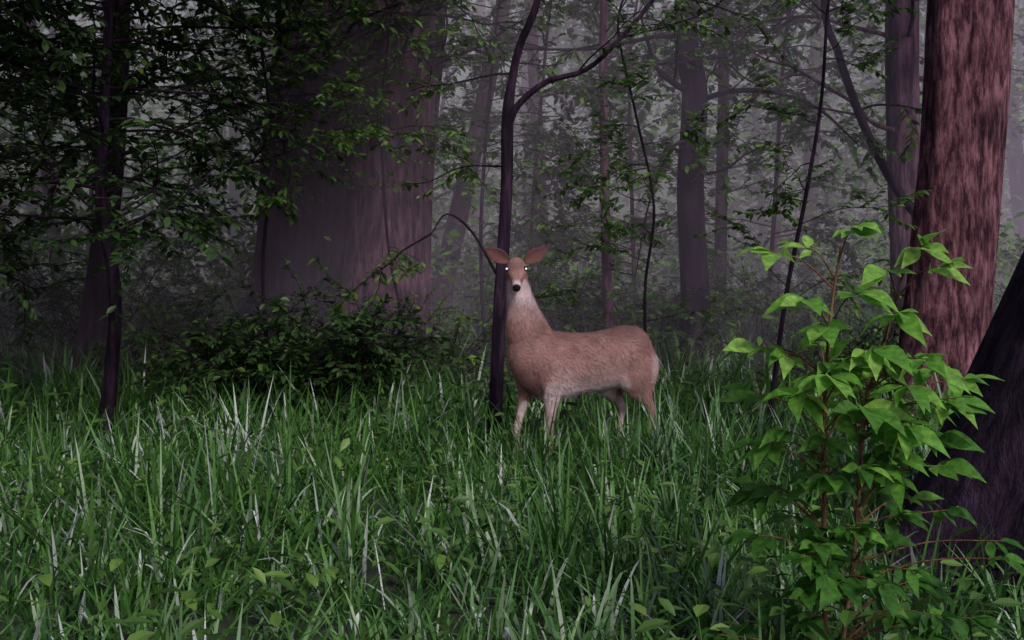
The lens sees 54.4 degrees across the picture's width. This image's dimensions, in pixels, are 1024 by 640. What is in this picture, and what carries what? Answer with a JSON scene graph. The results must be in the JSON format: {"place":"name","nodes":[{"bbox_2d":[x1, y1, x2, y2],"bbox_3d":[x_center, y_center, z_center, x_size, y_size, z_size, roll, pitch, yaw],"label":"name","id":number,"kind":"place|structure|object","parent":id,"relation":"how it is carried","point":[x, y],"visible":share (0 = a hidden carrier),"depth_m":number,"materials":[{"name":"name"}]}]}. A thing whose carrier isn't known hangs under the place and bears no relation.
{"place":"outdoors","nodes":[
{"label":"outdoors","id":0,"kind":"place"},
{"bbox_2d":[0,278,1023,639],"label":"ground","id":1,"kind":"structure","parent":0,"point":[254,621],"depth_m":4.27,"materials":[{"name":"green plant"}]},
{"bbox_2d":[0,0,210,349],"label":"maple tree","id":2,"kind":"object","parent":1,"relation":"on","point":[39,6],"visible":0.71,"depth_m":7.67,"materials":[{"name":"green plant"}]},
{"bbox_2d":[0,193,228,360],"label":"shrub","id":3,"kind":"object","parent":1,"relation":"on","point":[57,301],"visible":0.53,"depth_m":10.93,"materials":[{"name":"green plant"}]},
{"bbox_2d":[0,0,368,439],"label":"maple tree","id":4,"kind":"object","parent":1,"relation":"on","point":[107,232],"visible":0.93,"depth_m":7.98,"materials":[{"name":"green plant"}]},
{"bbox_2d":[67,259,315,380],"bbox_3d":[-3.350,0.002,10.578,2.274,1.326,2.370,2,3,43],"label":"shrub","id":5,"kind":"object","parent":1,"relation":"on","point":[151,344],"visible":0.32,"depth_m":10.15,"materials":[{"name":"green plant"}]},
{"bbox_2d":[0,0,398,385],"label":"maple tree","id":6,"kind":"object","parent":1,"relation":"on","point":[95,304],"visible":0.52,"depth_m":9.79,"materials":[{"name":"green plant"}]},
{"bbox_2d":[120,258,388,406],"bbox_3d":[-2.305,0.209,9.667,2.450,1.585,2.887,0,2,0],"label":"shrub","id":7,"kind":"object","parent":1,"relation":"on","point":[202,350],"visible":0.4,"depth_m":9.11,"materials":[{"name":"green plant"}]},
{"bbox_2d":[53,0,475,391],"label":"maple tree","id":8,"kind":"object","parent":1,"relation":"on","point":[348,150],"visible":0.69,"depth_m":9.14,"materials":[{"name":"green plant"}]},
{"bbox_2d":[181,275,451,426],"bbox_3d":[-1.741,0.338,9.079,2.380,1.484,2.570,0,2,0],"label":"shrub","id":9,"kind":"object","parent":1,"relation":"on","point":[366,333],"visible":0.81,"depth_m":8.62,"materials":[{"name":"green plant"}]},
{"bbox_2d":[79,0,587,383],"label":"twin trunk oak tree","id":10,"kind":"object","parent":1,"relation":"on","point":[348,222],"visible":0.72,"depth_m":10.64,"materials":[{"name":"brown plant"}]},
{"bbox_2d":[268,0,510,380],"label":"maple tree","id":11,"kind":"object","parent":1,"relation":"on","point":[402,256],"visible":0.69,"depth_m":9.69,"materials":[{"name":"green plant"}]},
{"bbox_2d":[377,274,512,381],"bbox_3d":[-0.610,0.242,10.322,2.002,1.453,2.258,-1,2,-29],"label":"shrub","id":12,"kind":"object","parent":1,"relation":"on","point":[459,329],"visible":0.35,"depth_m":10.05,"materials":[{"name":"green plant"}]},
{"bbox_2d":[328,0,616,348],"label":"maple tree","id":13,"kind":"object","parent":1,"relation":"on","point":[541,139],"visible":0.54,"depth_m":11.23,"materials":[{"name":"green plant"}]},
{"bbox_2d":[431,0,586,318],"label":"maple tree","id":14,"kind":"object","parent":1,"relation":"on","point":[458,203],"visible":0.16,"depth_m":13.84,"materials":[{"name":"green plant"}]},
{"bbox_2d":[0,0,1023,336],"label":"distant trees","id":15,"kind":"object","parent":1,"relation":"on","point":[666,256],"visible":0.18,"depth_m":20.48,"materials":[{"name":"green plant"}]},
{"bbox_2d":[0,262,1023,639],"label":"undergrowth plants","id":16,"kind":"object","parent":1,"relation":"on","point":[760,570],"visible":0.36,"depth_m":4.60,"materials":[{"name":"green plant"}]},
{"bbox_2d":[307,0,796,446],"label":"young elm tree","id":17,"kind":"object","parent":1,"relation":"on","point":[510,109],"visible":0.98,"depth_m":7.53,"materials":[{"name":"brown plant"}]},
{"bbox_2d":[455,234,659,342],"bbox_3d":[0.586,-0.322,12.041,2.583,1.416,2.719,0,2,0],"label":"shrub","id":18,"kind":"object","parent":1,"relation":"on","point":[549,311],"visible":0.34,"depth_m":11.74,"materials":[{"name":"green plant"}]},
{"bbox_2d":[435,0,680,291],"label":"maple tree","id":19,"kind":"object","parent":1,"relation":"on","point":[479,111],"visible":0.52,"depth_m":12.46,"materials":[{"name":"green plant"}]},
{"bbox_2d":[485,247,659,460],"bbox_3d":[0.446,0.277,7.005,1.310,1.558,0.389,-1,2,-25],"label":"white tailed deer","id":20,"kind":"object","parent":1,"relation":"on","point":[547,364],"visible":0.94,"depth_m":6.82},
{"bbox_2d":[499,0,736,325],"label":"maple tree","id":21,"kind":"object","parent":1,"relation":"on","point":[630,153],"visible":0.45,"depth_m":12.58,"materials":[{"name":"green plant"}]},
{"bbox_2d":[513,0,725,328],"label":"maple tree","id":22,"kind":"object","parent":1,"relation":"on","point":[602,95],"visible":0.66,"depth_m":10.92,"materials":[{"name":"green plant"}]},
{"bbox_2d":[537,0,759,341],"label":"maple tree","id":23,"kind":"object","parent":1,"relation":"on","point":[589,190],"visible":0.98,"depth_m":8.95,"materials":[{"name":"green plant"}]},
{"bbox_2d":[560,249,757,357],"bbox_3d":[1.681,-0.105,11.757,2.180,1.456,3.050,0,2,0],"label":"shrub","id":24,"kind":"object","parent":1,"relation":"on","point":[671,307],"visible":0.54,"depth_m":11.11,"materials":[{"name":"green plant"}]},
{"bbox_2d":[444,0,897,368],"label":"elm tree","id":25,"kind":"object","parent":1,"relation":"on","point":[692,86],"visible":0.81,"depth_m":10.83,"materials":[{"name":"brown plant"}]},
{"bbox_2d":[656,0,844,327],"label":"maple tree","id":26,"kind":"object","parent":1,"relation":"on","point":[721,152],"visible":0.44,"depth_m":12.87,"materials":[{"name":"green plant"}]},
{"bbox_2d":[639,243,892,351],"bbox_3d":[2.869,-0.241,11.885,2.654,1.436,2.807,-1,2,-24],"label":"shrub","id":27,"kind":"object","parent":1,"relation":"on","point":[769,303],"visible":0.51,"depth_m":11.36,"materials":[{"name":"green plant"}]},
{"bbox_2d":[635,0,921,323],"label":"maple tree","id":28,"kind":"object","parent":1,"relation":"on","point":[822,219],"visible":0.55,"depth_m":12.92,"materials":[{"name":"green plant"}]},
{"bbox_2d":[693,0,931,428],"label":"maple tree","id":29,"kind":"object","parent":1,"relation":"on","point":[773,210],"visible":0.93,"depth_m":7.96,"materials":[{"name":"green plant"}]},
{"bbox_2d":[743,294,904,397],"bbox_3d":[3.159,0.298,9.537,1.557,1.236,2.013,-1,2,-20],"label":"shrub","id":30,"kind":"object","parent":1,"relation":"on","point":[856,341],"visible":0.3,"depth_m":9.62,"materials":[{"name":"green plant"}]},
{"bbox_2d":[776,0,913,217],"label":"maple tree","id":31,"kind":"object","parent":1,"relation":"on","point":[890,177],"visible":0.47,"depth_m":10.40,"materials":[{"name":"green plant"}]},
{"bbox_2d":[685,0,1023,344],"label":"oak tree","id":32,"kind":"object","parent":1,"relation":"on","point":[901,117],"visible":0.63,"depth_m":10.98,"materials":[{"name":"brown plant"}]},
{"bbox_2d":[691,220,1023,639],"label":"hickory sapling","id":33,"kind":"object","parent":1,"relation":"on","point":[899,428],"visible":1,"depth_m":2.92,"materials":[{"name":"green plant"}]},
{"bbox_2d":[865,250,1023,602],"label":"leaning tree","id":34,"kind":"object","parent":1,"relation":"on","point":[997,497],"visible":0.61,"depth_m":4.30,"materials":[{"name":"brown plant"}]},
{"bbox_2d":[889,0,1014,413],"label":"oak tree","id":35,"kind":"object","parent":1,"relation":"on","point":[966,85],"visible":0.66,"depth_m":8.67,"materials":[{"name":"brown plant"}]},
{"bbox_2d":[994,240,1023,296],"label":"shrub","id":36,"kind":"object","parent":1,"relation":"on","point":[1016,259],"visible":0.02,"depth_m":10.45,"materials":[{"name":"green plant"}]},
{"bbox_2d":[0,0,1023,286],"label":"sky","id":37,"kind":"structure","parent":0,"point":[550,99],"materials":[{"name":"grey"}]}
]}

